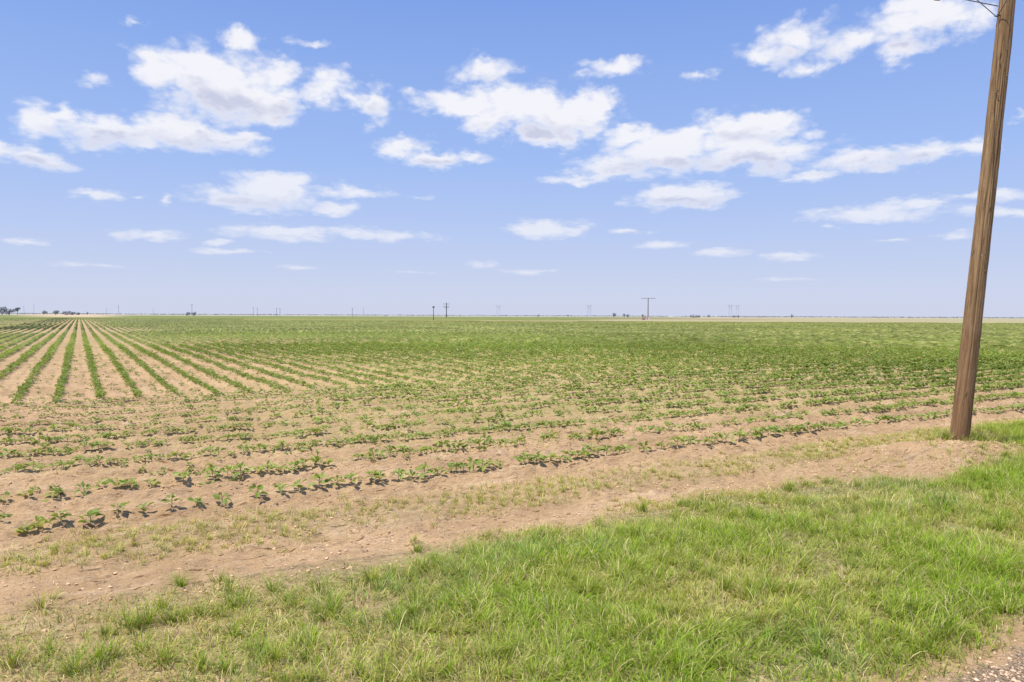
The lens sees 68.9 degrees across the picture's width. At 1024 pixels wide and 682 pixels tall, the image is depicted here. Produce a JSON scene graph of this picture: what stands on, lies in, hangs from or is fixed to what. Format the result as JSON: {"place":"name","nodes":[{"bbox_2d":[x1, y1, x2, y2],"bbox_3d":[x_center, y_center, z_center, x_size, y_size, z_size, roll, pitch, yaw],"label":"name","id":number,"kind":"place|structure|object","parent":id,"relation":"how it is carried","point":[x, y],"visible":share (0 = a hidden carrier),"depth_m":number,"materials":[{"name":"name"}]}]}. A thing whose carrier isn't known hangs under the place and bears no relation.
{"place":"outdoors","nodes":[
{"label":"outdoors","id":0,"kind":"place"},
{"bbox_2d":[0,314,1023,681],"bbox_3d":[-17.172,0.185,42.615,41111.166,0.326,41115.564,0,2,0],"label":"ground","id":1,"kind":"structure","parent":0,"point":[248,558],"depth_m":8.23,"materials":[{"name":"soil"}]},
{"bbox_2d":[0,307,6,314],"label":"tree","id":2,"kind":"object","parent":1,"relation":"on","point":[3,310],"visible":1,"depth_m":999.07,"materials":[{"name":"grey plant"}]},
{"bbox_2d":[0,448,14,456],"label":"cotton plant","id":3,"kind":"object","parent":1,"relation":"on","point":[6,450],"visible":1,"depth_m":9.00,"materials":[{"name":"green plant"}]},
{"bbox_2d":[5,308,15,314],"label":"tree","id":4,"kind":"object","parent":1,"relation":"on","point":[9,311],"visible":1,"depth_m":1007.92,"materials":[{"name":"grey plant"}]},
{"bbox_2d":[8,426,21,432],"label":"cotton plant","id":5,"kind":"object","parent":1,"relation":"on","point":[15,430],"visible":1,"depth_m":10.70,"materials":[{"name":"green plant"}]},
{"bbox_2d":[17,462,30,469],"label":"cotton plant","id":6,"kind":"object","parent":1,"relation":"on","point":[22,466],"visible":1,"depth_m":8.21,"materials":[{"name":"green plant"}]},
{"bbox_2d":[17,434,31,441],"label":"cotton plant","id":7,"kind":"object","parent":1,"relation":"on","point":[21,437],"visible":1,"depth_m":9.95,"materials":[{"name":"green plant"}]},
{"bbox_2d":[12,521,38,534],"bbox_3d":[-3.948,1.535,6.070,0.178,0.134,0.129,-1,2,-27],"label":"cotton plant","id":8,"kind":"object","parent":1,"relation":"on","point":[27,528],"visible":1,"depth_m":6.05,"materials":[{"name":"green plant"}]},
{"bbox_2d":[17,489,33,498],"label":"cotton plant","id":9,"kind":"object","parent":1,"relation":"on","point":[31,491],"visible":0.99,"depth_m":7.09,"materials":[{"name":"green plant"}]},
{"bbox_2d":[26,461,38,469],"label":"cotton plant","id":10,"kind":"object","parent":1,"relation":"on","point":[33,467],"visible":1,"depth_m":8.29,"materials":[{"name":"green plant"}]},
{"bbox_2d":[28,516,51,532],"bbox_3d":[-3.883,1.512,6.126,0.209,0.160,0.161,2,3,41],"label":"cotton plant","id":11,"kind":"object","parent":1,"relation":"on","point":[37,518],"visible":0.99,"depth_m":6.12,"materials":[{"name":"green plant"}]},
{"bbox_2d":[38,443,50,453],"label":"cotton plant","id":12,"kind":"object","parent":1,"relation":"on","point":[42,445],"visible":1,"depth_m":9.22,"materials":[{"name":"green plant"}]},
{"bbox_2d":[40,434,51,441],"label":"cotton plant","id":13,"kind":"object","parent":1,"relation":"on","point":[47,437],"visible":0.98,"depth_m":9.99,"materials":[{"name":"green plant"}]},
{"bbox_2d":[45,446,62,454],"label":"cotton plant","id":14,"kind":"object","parent":1,"relation":"on","point":[53,450],"visible":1,"depth_m":9.24,"materials":[{"name":"green plant"}]},
{"bbox_2d":[43,487,66,497],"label":"cotton plant","id":15,"kind":"object","parent":1,"relation":"on","point":[56,492],"visible":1,"depth_m":7.19,"materials":[{"name":"green plant"}]},
{"bbox_2d":[55,459,65,467],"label":"cotton plant","id":16,"kind":"object","parent":1,"relation":"on","point":[59,462],"visible":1,"depth_m":8.38,"materials":[{"name":"green plant"}]},
{"bbox_2d":[49,510,72,522],"bbox_3d":[-3.796,1.484,6.287,0.170,0.123,0.135,-1,2,-22],"label":"cotton plant","id":17,"kind":"object","parent":1,"relation":"on","point":[60,517],"visible":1,"depth_m":6.27,"materials":[{"name":"green plant"}]},
{"bbox_2d":[71,455,85,461],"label":"cotton plant","id":18,"kind":"object","parent":1,"relation":"on","point":[76,458],"visible":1,"depth_m":8.51,"materials":[{"name":"green plant"}]},
{"bbox_2d":[73,433,86,440],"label":"cotton plant","id":19,"kind":"object","parent":1,"relation":"on","point":[78,435],"visible":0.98,"depth_m":10.24,"materials":[{"name":"green plant"}]},
{"bbox_2d":[74,481,90,494],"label":"cotton plant","id":20,"kind":"object","parent":1,"relation":"on","point":[82,486],"visible":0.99,"depth_m":7.30,"materials":[{"name":"green plant"}]},
{"bbox_2d":[77,439,94,448],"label":"cotton plant","id":21,"kind":"object","parent":1,"relation":"on","point":[83,441],"visible":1,"depth_m":9.40,"materials":[{"name":"green plant"}]},
{"bbox_2d":[78,508,105,525],"bbox_3d":[-3.567,1.508,6.329,0.228,0.146,0.183,-1,2,-37],"label":"cotton plant","id":22,"kind":"object","parent":1,"relation":"on","point":[90,513],"visible":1,"depth_m":6.34,"materials":[{"name":"green plant"}]},
{"bbox_2d":[89,440,106,448],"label":"cotton plant","id":23,"kind":"object","parent":1,"relation":"on","point":[97,443],"visible":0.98,"depth_m":9.49,"materials":[{"name":"green plant"}]},
{"bbox_2d":[105,477,124,487],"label":"cotton plant","id":24,"kind":"object","parent":1,"relation":"on","point":[114,483],"visible":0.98,"depth_m":7.44,"materials":[{"name":"green plant"}]},
{"bbox_2d":[109,502,130,511],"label":"cotton plant","id":25,"kind":"object","parent":1,"relation":"on","point":[121,504],"visible":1,"depth_m":6.51,"materials":[{"name":"green plant"}]},
{"bbox_2d":[123,478,137,487],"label":"cotton plant","id":26,"kind":"object","parent":1,"relation":"on","point":[131,480],"visible":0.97,"depth_m":7.52,"materials":[{"name":"green plant"}]},
{"bbox_2d":[137,501,154,512],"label":"cotton plant","id":27,"kind":"object","parent":1,"relation":"on","point":[140,507],"visible":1,"depth_m":6.61,"materials":[{"name":"green plant"}]},
{"bbox_2d":[144,478,160,486],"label":"cotton plant","id":28,"kind":"object","parent":1,"relation":"on","point":[153,481],"visible":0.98,"depth_m":7.63,"materials":[{"name":"green plant"}]},
{"bbox_2d":[161,492,182,505],"bbox_3d":[-3.075,1.448,6.721,0.189,0.141,0.157,-1,2,-38],"label":"cotton plant","id":29,"kind":"object","parent":1,"relation":"on","point":[167,500],"visible":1,"depth_m":6.72,"materials":[{"name":"green plant"}]},
{"bbox_2d":[171,471,189,479],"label":"cotton plant","id":30,"kind":"object","parent":1,"relation":"on","point":[180,473],"visible":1,"depth_m":7.78,"materials":[{"name":"green plant"}]},
{"bbox_2d":[187,497,204,506],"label":"cotton plant","id":31,"kind":"object","parent":1,"relation":"on","point":[197,500],"visible":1,"depth_m":6.85,"materials":[{"name":"green plant"}]},
{"bbox_2d":[204,446,216,453],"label":"cotton plant","id":32,"kind":"object","parent":1,"relation":"on","point":[207,448],"visible":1,"depth_m":9.15,"materials":[{"name":"green plant"}]},
{"bbox_2d":[204,465,220,479],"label":"cotton plant","id":33,"kind":"object","parent":1,"relation":"on","point":[213,468],"visible":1,"depth_m":7.93,"materials":[{"name":"green plant"}]},
{"bbox_2d":[212,492,232,505],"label":"cotton plant","id":34,"kind":"object","parent":1,"relation":"on","point":[217,496],"visible":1,"depth_m":6.95,"materials":[{"name":"green plant"}]},
{"bbox_2d":[219,464,234,474],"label":"cotton plant","id":35,"kind":"object","parent":1,"relation":"on","point":[228,468],"visible":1,"depth_m":8.01,"materials":[{"name":"green plant"}]},
{"bbox_2d":[231,461,248,477],"bbox_3d":[-2.940,1.400,8.080,0.186,0.182,0.242,0,2,-19],"label":"cotton plant","id":36,"kind":"object","parent":1,"relation":"on","point":[239,465],"visible":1,"depth_m":8.07,"materials":[{"name":"green plant"}]},
{"bbox_2d":[236,444,249,452],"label":"cotton plant","id":37,"kind":"object","parent":1,"relation":"on","point":[241,446],"visible":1,"depth_m":9.31,"materials":[{"name":"green plant"}]},
{"bbox_2d":[248,466,262,471],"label":"cotton plant","id":38,"kind":"object","parent":1,"relation":"on","point":[258,468],"visible":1,"depth_m":8.19,"materials":[{"name":"green plant"}]},
{"bbox_2d":[247,484,268,497],"bbox_3d":[-2.426,1.428,7.098,0.170,0.159,0.151,1,2,29],"label":"cotton plant","id":39,"kind":"object","parent":1,"relation":"on","point":[257,493],"visible":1,"depth_m":7.08,"materials":[{"name":"green plant"}]},
{"bbox_2d":[252,443,266,449],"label":"cotton plant","id":40,"kind":"object","parent":1,"relation":"on","point":[260,445],"visible":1,"depth_m":9.44,"materials":[{"name":"green plant"}]},
{"bbox_2d":[260,460,278,471],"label":"cotton plant","id":41,"kind":"object","parent":1,"relation":"on","point":[268,467],"visible":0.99,"depth_m":8.25,"materials":[{"name":"green plant"}]},
{"bbox_2d":[276,440,286,447],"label":"cotton plant","id":42,"kind":"object","parent":1,"relation":"on","point":[281,442],"visible":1,"depth_m":9.57,"materials":[{"name":"green plant"}]},
{"bbox_2d":[275,465,288,471],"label":"cotton plant","id":43,"kind":"object","parent":1,"relation":"on","point":[283,466],"visible":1,"depth_m":8.35,"materials":[{"name":"green plant"}]},
{"bbox_2d":[274,483,292,491],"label":"cotton plant","id":44,"kind":"object","parent":1,"relation":"on","point":[279,488],"visible":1,"depth_m":7.25,"materials":[{"name":"green plant"}]},
{"bbox_2d":[287,460,305,469],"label":"cotton plant","id":45,"kind":"object","parent":1,"relation":"on","point":[294,463],"visible":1,"depth_m":8.41,"materials":[{"name":"green plant"}]},
{"bbox_2d":[293,479,306,490],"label":"cotton plant","id":46,"kind":"object","parent":1,"relation":"on","point":[296,483],"visible":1,"depth_m":7.33,"materials":[{"name":"green plant"}]},
{"bbox_2d":[308,452,323,462],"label":"cotton plant","id":47,"kind":"object","parent":1,"relation":"on","point":[315,459],"visible":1,"depth_m":8.55,"materials":[{"name":"green plant"}]},
{"bbox_2d":[307,472,330,488],"bbox_3d":[-1.928,1.398,7.457,0.192,0.178,0.249,1,2,14],"label":"cotton plant","id":48,"kind":"object","parent":1,"relation":"on","point":[322,475],"visible":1,"depth_m":7.46,"materials":[{"name":"green plant"}]},
{"bbox_2d":[326,475,345,485],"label":"cotton plant","id":49,"kind":"object","parent":1,"relation":"on","point":[341,479],"visible":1,"depth_m":7.52,"materials":[{"name":"green plant"}]},
{"bbox_2d":[339,425,353,432],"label":"cotton plant","id":50,"kind":"object","parent":1,"relation":"on","point":[341,428],"visible":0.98,"depth_m":11.06,"materials":[{"name":"green plant"}]},
{"bbox_2d":[341,472,359,483],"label":"cotton plant","id":51,"kind":"object","parent":1,"relation":"on","point":[349,475],"visible":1,"depth_m":7.61,"materials":[{"name":"green plant"}]},
{"bbox_2d":[364,469,381,481],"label":"cotton plant","id":52,"kind":"object","parent":1,"relation":"on","point":[371,476],"visible":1,"depth_m":7.72,"materials":[{"name":"green plant"}]},
{"bbox_2d":[368,448,379,457],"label":"cotton plant","id":53,"kind":"object","parent":1,"relation":"on","point":[376,451],"visible":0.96,"depth_m":9.00,"materials":[{"name":"green plant"}]},
{"bbox_2d":[372,470,385,480],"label":"cotton plant","id":54,"kind":"object","parent":1,"relation":"on","point":[380,474],"visible":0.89,"depth_m":7.77,"materials":[{"name":"green plant"}]},
{"bbox_2d":[380,445,395,454],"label":"cotton plant","id":55,"kind":"object","parent":1,"relation":"on","point":[388,450],"visible":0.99,"depth_m":9.05,"materials":[{"name":"green plant"}]},
{"bbox_2d":[391,468,406,479],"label":"cotton plant","id":56,"kind":"object","parent":1,"relation":"on","point":[402,471],"visible":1,"depth_m":7.89,"materials":[{"name":"green plant"}]},
{"bbox_2d":[396,444,408,452],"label":"cotton plant","id":57,"kind":"object","parent":1,"relation":"on","point":[403,448],"visible":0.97,"depth_m":9.21,"materials":[{"name":"green plant"}]},
{"bbox_2d":[405,469,417,478],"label":"cotton plant","id":58,"kind":"object","parent":1,"relation":"on","point":[411,473],"visible":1,"depth_m":7.94,"materials":[{"name":"green plant"}]},
{"bbox_2d":[415,462,431,479],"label":"cotton plant","id":59,"kind":"object","parent":1,"relation":"on","point":[421,475],"visible":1,"depth_m":8.01,"materials":[{"name":"green plant"}]},
{"bbox_2d":[373,314,487,315],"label":"treeline","id":60,"kind":"object","parent":1,"relation":"on","point":[458,315],"visible":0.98,"depth_m":1498.60,"materials":[{"name":"green plant"}]},
{"bbox_2d":[430,466,445,474],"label":"cotton plant","id":61,"kind":"object","parent":1,"relation":"on","point":[435,470],"visible":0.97,"depth_m":8.08,"materials":[{"name":"green plant"}]},
{"bbox_2d":[433,437,449,446],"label":"cotton plant","id":62,"kind":"object","parent":1,"relation":"on","point":[440,443],"visible":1,"depth_m":9.49,"materials":[{"name":"green plant"}]},
{"bbox_2d":[445,462,456,473],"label":"cotton plant","id":63,"kind":"object","parent":1,"relation":"on","point":[449,464],"visible":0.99,"depth_m":8.20,"materials":[{"name":"green plant"}]},
{"bbox_2d":[458,463,469,470],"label":"cotton plant","id":64,"kind":"object","parent":1,"relation":"on","point":[465,464],"visible":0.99,"depth_m":8.28,"materials":[{"name":"green plant"}]},
{"bbox_2d":[467,457,481,470],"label":"cotton plant","id":65,"kind":"object","parent":1,"relation":"on","point":[471,467],"visible":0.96,"depth_m":8.36,"materials":[{"name":"green plant"}]},
{"bbox_2d":[474,436,484,445],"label":"cotton plant","id":66,"kind":"object","parent":1,"relation":"on","point":[478,442],"visible":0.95,"depth_m":9.70,"materials":[{"name":"green plant"}]},
{"bbox_2d":[475,458,488,471],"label":"cotton plant","id":67,"kind":"object","parent":1,"relation":"on","point":[482,463],"visible":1,"depth_m":8.35,"materials":[{"name":"green plant"}]},
{"bbox_2d":[482,434,493,443],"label":"cotton plant","id":68,"kind":"object","parent":1,"relation":"on","point":[488,438],"visible":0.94,"depth_m":9.79,"materials":[{"name":"green plant"}]},
{"bbox_2d":[485,424,497,430],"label":"cotton plant","id":69,"kind":"object","parent":1,"relation":"on","point":[489,426],"visible":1,"depth_m":11.14,"materials":[{"name":"green plant"}]},
{"bbox_2d":[501,419,510,427],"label":"cotton plant","id":70,"kind":"object","parent":1,"relation":"on","point":[508,423],"visible":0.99,"depth_m":11.27,"materials":[{"name":"green plant"}]},
{"bbox_2d":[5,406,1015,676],"bbox_3d":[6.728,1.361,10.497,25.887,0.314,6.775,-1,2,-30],"label":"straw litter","id":71,"kind":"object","parent":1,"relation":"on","point":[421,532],"visible":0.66,"depth_m":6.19,"materials":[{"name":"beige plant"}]},
{"bbox_2d":[0,318,1023,518],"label":"cotton crop","id":72,"kind":"object","parent":1,"relation":"on","point":[940,340],"visible":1,"depth_m":31.07,"materials":[{"name":"green plant"}]},
{"bbox_2d":[0,365,1023,646],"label":"soil clods","id":73,"kind":"object","parent":1,"relation":"on","point":[446,485],"visible":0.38,"depth_m":7.98,"materials":[{"name":"soil"}]},
{"bbox_2d":[0,313,1023,317],"bbox_3d":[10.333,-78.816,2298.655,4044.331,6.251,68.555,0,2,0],"label":"treeline","id":74,"kind":"object","parent":1,"relation":"on","point":[492,315],"visible":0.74,"depth_m":2295.69,"materials":[{"name":"green plant"}]},
{"bbox_2d":[0,349,1023,618],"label":"weed strip","id":75,"kind":"object","parent":1,"relation":"on","point":[1008,431],"visible":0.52,"depth_m":7.81,"materials":[{"name":"green plant"}]},
{"bbox_2d":[513,455,526,462],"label":"cotton plant","id":76,"kind":"object","parent":1,"relation":"on","point":[520,460],"visible":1,"depth_m":8.63,"materials":[{"name":"green plant"}]},
{"bbox_2d":[518,451,532,460],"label":"cotton plant","id":77,"kind":"object","parent":1,"relation":"on","point":[525,455],"visible":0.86,"depth_m":8.70,"materials":[{"name":"green plant"}]},
{"bbox_2d":[526,451,543,462],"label":"cotton plant","id":78,"kind":"object","parent":1,"relation":"on","point":[540,456],"visible":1,"depth_m":8.74,"materials":[{"name":"green plant"}]},
{"bbox_2d":[543,452,558,460],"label":"cotton plant","id":79,"kind":"object","parent":1,"relation":"on","point":[551,454],"visible":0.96,"depth_m":8.88,"materials":[{"name":"green plant"}]},
{"bbox_2d":[543,429,558,438],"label":"cotton plant","id":80,"kind":"object","parent":1,"relation":"on","point":[552,434],"visible":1,"depth_m":10.27,"materials":[{"name":"green plant"}]},
{"bbox_2d":[561,449,576,459],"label":"cotton plant","id":81,"kind":"object","parent":1,"relation":"on","point":[569,454],"visible":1,"depth_m":9.01,"materials":[{"name":"green plant"}]},
{"bbox_2d":[577,447,591,456],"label":"cotton plant","id":82,"kind":"object","parent":1,"relation":"on","point":[583,451],"visible":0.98,"depth_m":9.09,"materials":[{"name":"green plant"}]},
{"bbox_2d":[581,443,596,456],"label":"cotton plant","id":83,"kind":"object","parent":1,"relation":"on","point":[589,447],"visible":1,"depth_m":9.18,"materials":[{"name":"green plant"}]},
{"bbox_2d":[585,427,600,436],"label":"cotton plant","id":84,"kind":"object","parent":1,"relation":"on","point":[594,429],"visible":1,"depth_m":10.58,"materials":[{"name":"green plant"}]},
{"bbox_2d":[590,426,605,435],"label":"cotton plant","id":85,"kind":"object","parent":1,"relation":"on","point":[597,433],"visible":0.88,"depth_m":10.65,"materials":[{"name":"green plant"}]},
{"bbox_2d":[616,444,633,451],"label":"cotton plant","id":86,"kind":"object","parent":1,"relation":"on","point":[625,447],"visible":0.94,"depth_m":9.46,"materials":[{"name":"green plant"}]},
{"bbox_2d":[637,441,651,450],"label":"cotton plant","id":87,"kind":"object","parent":1,"relation":"on","point":[645,443],"visible":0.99,"depth_m":9.60,"materials":[{"name":"green plant"}]},
{"bbox_2d":[662,421,674,428],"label":"cotton plant","id":88,"kind":"object","parent":1,"relation":"on","point":[667,423],"visible":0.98,"depth_m":11.29,"materials":[{"name":"green plant"}]},
{"bbox_2d":[669,435,685,444],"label":"cotton plant","id":89,"kind":"object","parent":1,"relation":"on","point":[676,437],"visible":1,"depth_m":9.89,"materials":[{"name":"green plant"}]},
{"bbox_2d":[682,436,694,443],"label":"cotton plant","id":90,"kind":"object","parent":1,"relation":"on","point":[692,439],"visible":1,"depth_m":10.03,"materials":[{"name":"green plant"}]},
{"bbox_2d":[717,431,735,442],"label":"cotton plant","id":91,"kind":"object","parent":1,"relation":"on","point":[727,436],"visible":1,"depth_m":10.32,"materials":[{"name":"green plant"}]},
{"bbox_2d":[731,428,745,438],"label":"cotton plant","id":92,"kind":"object","parent":1,"relation":"on","point":[738,433],"visible":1,"depth_m":10.45,"materials":[{"name":"green plant"}]},
{"bbox_2d":[750,427,761,436],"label":"cotton plant","id":93,"kind":"object","parent":1,"relation":"on","point":[757,432],"visible":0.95,"depth_m":10.64,"materials":[{"name":"green plant"}]},
{"bbox_2d":[760,425,773,432],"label":"cotton plant","id":94,"kind":"object","parent":1,"relation":"on","point":[768,429],"visible":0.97,"depth_m":10.80,"materials":[{"name":"green plant"}]},
{"bbox_2d":[770,425,782,433],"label":"cotton plant","id":95,"kind":"object","parent":1,"relation":"on","point":[772,427],"visible":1,"depth_m":10.81,"materials":[{"name":"green plant"}]},
{"bbox_2d":[799,421,814,431],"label":"cotton plant","id":96,"kind":"object","parent":1,"relation":"on","point":[807,423],"visible":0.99,"depth_m":11.20,"materials":[{"name":"green plant"}]},
{"bbox_2d":[675,316,1022,317],"bbox_3d":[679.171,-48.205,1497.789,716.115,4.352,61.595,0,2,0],"label":"treeline","id":97,"kind":"object","parent":1,"relation":"on","point":[885,317],"visible":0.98,"depth_m":1492.59,"materials":[{"name":"green plant"}]},
{"bbox_2d":[935,0,1015,440],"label":"utility pole","id":98,"kind":"object","parent":1,"relation":"on","point":[962,411],"visible":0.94,"depth_m":9.69,"materials":[{"name":"brown wood"}]},
{"bbox_2d":[0,436,1023,681],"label":"verge grass","id":99,"kind":"structure","parent":0,"point":[930,548],"depth_m":4.50,"materials":[{"name":"green plant"}]},
{"bbox_2d":[0,0,1023,317],"label":"sky","id":100,"kind":"structure","parent":0,"point":[778,158],"materials":[{"name":"blue"}]},
{"bbox_2d":[914,639,1023,681],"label":"road gravel","id":101,"kind":"structure","parent":0,"point":[1000,671],"depth_m":3.79,"materials":[{"name":"beige gravel"}]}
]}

